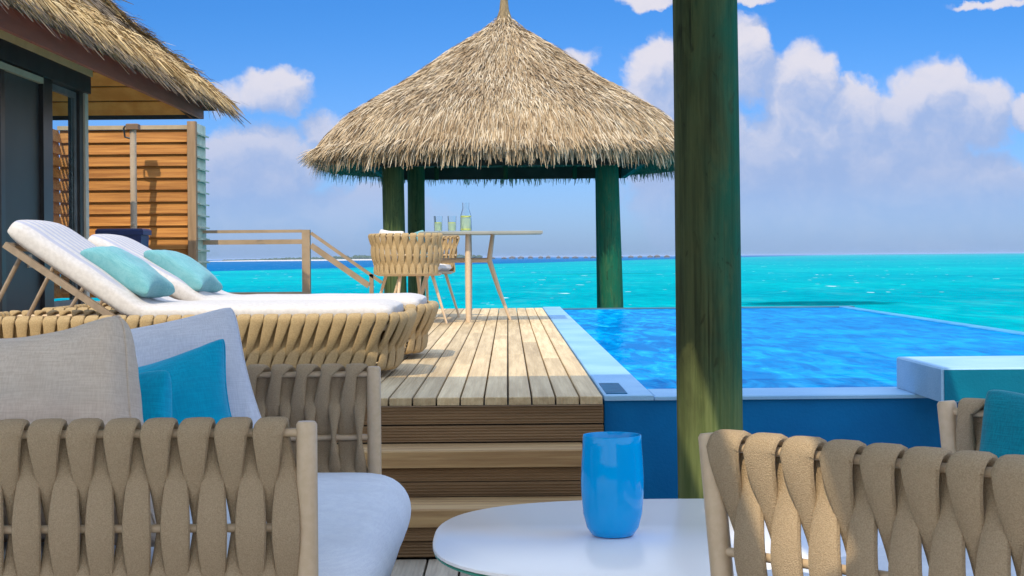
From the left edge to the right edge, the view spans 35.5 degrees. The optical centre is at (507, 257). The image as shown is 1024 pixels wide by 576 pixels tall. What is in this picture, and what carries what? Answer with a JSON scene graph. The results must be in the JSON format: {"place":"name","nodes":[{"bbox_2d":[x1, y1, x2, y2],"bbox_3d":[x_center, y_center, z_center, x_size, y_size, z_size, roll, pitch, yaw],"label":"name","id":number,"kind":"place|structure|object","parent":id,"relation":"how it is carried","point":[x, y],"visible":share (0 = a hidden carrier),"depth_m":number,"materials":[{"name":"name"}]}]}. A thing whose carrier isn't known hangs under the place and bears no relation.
{"place":"outdoors","nodes":[
{"label":"outdoors","id":0,"kind":"place"},
{"bbox_2d":[209,259,371,261],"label":"island","id":1,"kind":"structure","parent":0,"point":[293,260],"depth_m":1865.79,"materials":[{"name":"white sand"}]},
{"bbox_2d":[223,254,482,260],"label":"wood","id":2,"kind":"object","parent":1,"relation":"on","point":[369,257],"visible":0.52,"depth_m":1895.26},
{"bbox_2d":[88,0,1023,259],"label":"sky","id":3,"kind":"structure","parent":0,"point":[866,126],"materials":[{"name":"blue"}]},
{"bbox_2d":[92,253,1023,331],"bbox_3d":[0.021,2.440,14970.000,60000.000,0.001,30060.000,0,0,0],"label":"sea","id":4,"kind":"structure","parent":0,"point":[984,289],"depth_m":146.89,"materials":[{"name":"liquid"}]},
{"bbox_2d":[396,557,459,575],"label":"deck joists","id":5,"kind":"object","parent":4,"relation":"in","point":[411,558],"depth_m":5.78,"materials":[{"name":"brown wood"}]},
{"bbox_2d":[390,559,471,575],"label":"deck","id":6,"kind":"structure","parent":5,"relation":"on","point":[418,567],"depth_m":5.35,"materials":[{"name":"grey wood"}]},
{"bbox_2d":[0,363,410,575],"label":"woven sofa","id":7,"kind":"object","parent":6,"relation":"on","point":[282,487],"visible":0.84,"depth_m":3.19,"materials":[{"name":"beige wicker"}]},
{"bbox_2d":[0,315,155,546],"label":"cushion","id":8,"kind":"object","parent":7,"relation":"on","point":[86,370],"visible":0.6,"depth_m":3.43,"materials":[{"name":"fabric"}]},
{"bbox_2d":[139,370,171,421],"bbox_3d":[-0.971,0.473,3.859,0.425,0.383,0.136,-7,-17,25],"label":"cushion","id":9,"kind":"object","parent":7,"relation":"on","point":[156,391],"visible":0.07,"depth_m":3.81,"materials":[{"name":"teal fabric"}]},
{"bbox_2d":[138,339,231,423],"bbox_3d":[-0.931,0.463,4.329,0.414,0.413,0.202,-14,-20,-2],"label":"cushion","id":10,"kind":"object","parent":7,"relation":"on","point":[198,381],"visible":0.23,"depth_m":4.30,"materials":[{"name":"teal fabric"}]},
{"bbox_2d":[131,308,260,426],"bbox_3d":[-1.011,0.421,4.558,0.682,0.502,0.213,-8,-14,-2],"label":"cushion","id":11,"kind":"object","parent":7,"relation":"on","point":[159,342],"visible":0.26,"depth_m":4.53,"materials":[{"name":"white fabric"}]},
{"bbox_2d":[336,405,603,556],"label":"terrace steps","id":12,"kind":"structure","parent":6,"relation":"on","point":[441,464],"depth_m":5.83,"materials":[{"name":"brown wood"}]},
{"bbox_2d":[433,499,883,575],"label":"coffee table","id":13,"kind":"object","parent":6,"relation":"on","point":[667,538],"visible":0.44,"depth_m":3.46,"materials":[{"name":"white plastic"}]},
{"bbox_2d":[581,432,643,538],"bbox_3d":[0.232,0.506,3.550,0.140,0.224,0.140,0,0,0],"label":"vase","id":14,"kind":"object","parent":13,"relation":"on","point":[612,483],"visible":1,"depth_m":3.49,"materials":[{"name":"blue glass"}]},
{"bbox_2d":[672,0,742,498],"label":"timber pillar","id":15,"kind":"structure","parent":6,"relation":"on","point":[707,237],"depth_m":5.16,"materials":[{"name":"green wood"}]},
{"bbox_2d":[698,398,1023,575],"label":"woven armchair","id":16,"kind":"object","parent":6,"relation":"on","point":[953,505],"visible":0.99,"depth_m":2.70,"materials":[{"name":"beige wicker"}]},
{"bbox_2d":[979,390,1023,457],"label":"cushion","id":17,"kind":"object","parent":16,"relation":"on","point":[1002,432],"visible":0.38,"depth_m":3.36,"materials":[{"name":"teal fabric"}]},
{"bbox_2d":[296,0,673,307],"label":"thatched gazebo","id":18,"kind":"object","parent":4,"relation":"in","point":[505,96],"visible":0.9,"depth_m":19.91,"materials":[{"name":"plant"}]},
{"bbox_2d":[388,313,598,405],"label":"deck joists","id":19,"kind":"object","parent":4,"relation":"in","point":[508,381],"depth_m":6.83,"materials":[{"name":"brown wood"}]},
{"bbox_2d":[96,301,602,405],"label":"deck","id":20,"kind":"structure","parent":19,"relation":"on","point":[450,364],"depth_m":7.72,"materials":[{"name":"beige wood"}]},
{"bbox_2d":[95,228,151,302],"bbox_3d":[-4.461,0.120,18.600,0.550,0.895,0.440,0,0,0],"label":"towel bin","id":21,"kind":"object","parent":20,"relation":"on","point":[140,235],"visible":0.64,"depth_m":18.39,"materials":[{"name":"blue plastic"}]},
{"bbox_2d":[0,0,250,311],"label":"beach villa","id":22,"kind":"object","parent":20,"relation":"on","point":[69,69],"visible":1,"depth_m":14.81,"materials":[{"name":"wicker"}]},
{"bbox_2d":[52,84,77,306],"bbox_3d":[-4.375,-0.558,15.655,0.040,2.210,1.060,0,0,0],"label":"sliding door","id":23,"kind":"structure","parent":22,"relation":"in","point":[63,100],"depth_m":15.78,"materials":[{"name":"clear glass"}]},
{"bbox_2d":[123,123,140,228],"bbox_3d":[-4.607,-0.531,19.590,0.202,2.200,0.160,0,0,0],"label":"outdoor shower","id":24,"kind":"object","parent":20,"relation":"on","point":[133,127],"visible":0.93,"depth_m":19.57,"materials":[{"name":"grey metal"}]},
{"bbox_2d":[88,121,209,297],"bbox_3d":[-4.760,-0.550,20.021,2.202,2.280,0.770,0,0,-23],"label":"privacy screen","id":25,"kind":"object","parent":20,"relation":"on","point":[171,188],"visible":0.52,"depth_m":20.02,"materials":[{"name":"orange wood"}]},
{"bbox_2d":[0,220,416,370],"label":"sun lounger","id":26,"kind":"object","parent":20,"relation":"on","point":[343,332],"visible":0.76,"depth_m":7.02,"materials":[{"name":"fabric"}]},
{"bbox_2d":[80,246,174,297],"bbox_3d":[-1.713,0.069,7.220,0.379,0.154,0.256,30,5,14],"label":"pillow","id":27,"kind":"object","parent":26,"relation":"on","point":[138,276],"visible":0.93,"depth_m":7.13,"materials":[{"name":"teal fabric"}]},
{"bbox_2d":[42,234,438,353],"bbox_3d":[-1.391,0.205,8.619,2.029,0.673,0.854,0,0,0],"label":"sun lounger","id":28,"kind":"object","parent":20,"relation":"on","point":[427,311],"visible":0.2,"depth_m":8.32,"materials":[{"name":"fabric"}]},
{"bbox_2d":[144,250,222,292],"bbox_3d":[-1.711,0.073,8.440,0.379,0.151,0.256,30,5,14],"label":"pillow","id":29,"kind":"object","parent":28,"relation":"on","point":[192,273],"visible":0.84,"depth_m":8.35,"materials":[{"name":"teal fabric"}]},
{"bbox_2d":[203,230,382,294],"bbox_3d":[-2.779,0.556,20.500,2.360,1.815,0.100,0,0,0],"label":"deck railing","id":30,"kind":"object","parent":20,"relation":"on","point":[305,242],"visible":0.65,"depth_m":20.47,"materials":[{"name":"beige paint"}]},
{"bbox_2d":[368,233,447,323],"bbox_3d":[-0.827,0.174,12.935,0.594,0.730,0.658,0,0,-28],"label":"dining chair","id":31,"kind":"object","parent":20,"relation":"on","point":[414,262],"visible":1,"depth_m":12.70,"materials":[{"name":"beige wicker"}]},
{"bbox_2d":[373,230,403,264],"bbox_3d":[-0.969,-0.066,13.021,0.123,0.307,0.404,13,-4,-30],"label":"cushion","id":32,"kind":"object","parent":31,"relation":"on","point":[386,231],"visible":0.23,"depth_m":12.98,"materials":[{"name":"beige fabric"}]},
{"bbox_2d":[404,230,427,256],"bbox_3d":[-0.790,-0.078,13.101,0.269,0.230,0.099,-15,-15,19],"label":"cushion","id":33,"kind":"object","parent":31,"relation":"on","point":[417,239],"visible":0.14,"depth_m":13.06,"materials":[{"name":"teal fabric"}]},
{"bbox_2d":[394,235,459,317],"bbox_3d":[-0.769,0.174,14.174,0.658,0.730,0.594,0,0,-40],"label":"dining chair","id":34,"kind":"object","parent":20,"relation":"on","point":[449,246],"visible":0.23,"depth_m":14.21,"materials":[{"name":"beige wicker"}]},
{"bbox_2d":[419,231,542,321],"bbox_3d":[-0.267,0.163,13.350,1.106,0.746,0.840,0,0,0],"label":"dining table","id":35,"kind":"object","parent":20,"relation":"on","point":[468,260],"visible":0.74,"depth_m":13.19,"materials":[{"name":"beige wood"}]},
{"bbox_2d":[434,216,442,230],"bbox_3d":[-0.574,-0.273,13.200,0.074,0.130,0.074,0,0,0],"label":"tumbler","id":36,"kind":"object","parent":35,"relation":"on","point":[437,223],"visible":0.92,"depth_m":13.17,"materials":[{"name":"clear glass"}]},
{"bbox_2d":[447,216,455,230],"bbox_3d":[-0.460,-0.274,13.200,0.074,0.130,0.074,0,0,0],"label":"tumbler","id":37,"kind":"object","parent":35,"relation":"on","point":[451,223],"visible":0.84,"depth_m":13.17,"materials":[{"name":"clear glass"}]},
{"bbox_2d":[460,203,471,230],"bbox_3d":[-0.347,-0.330,13.250,0.094,0.240,0.094,0,0,0],"label":"carafe","id":38,"kind":"object","parent":35,"relation":"on","point":[465,221],"visible":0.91,"depth_m":13.21,"materials":[{"name":"clear glass"}]},
{"bbox_2d":[543,306,1023,498],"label":"infinity pool","id":39,"kind":"structure","parent":4,"relation":"in","point":[867,416],"depth_m":6.07,"materials":[{"name":"blue tile"}]},
{"bbox_2d":[564,307,1023,388],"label":"pool water","id":40,"kind":"structure","parent":39,"relation":"in","point":[810,347],"depth_m":9.88,"materials":[{"name":"blue liquid"}]},
{"bbox_2d":[897,356,1023,401],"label":"pool ledge","id":41,"kind":"object","parent":39,"relation":"on","point":[948,378],"visible":0.77,"depth_m":5.72,"materials":[{"name":"teal tile"}]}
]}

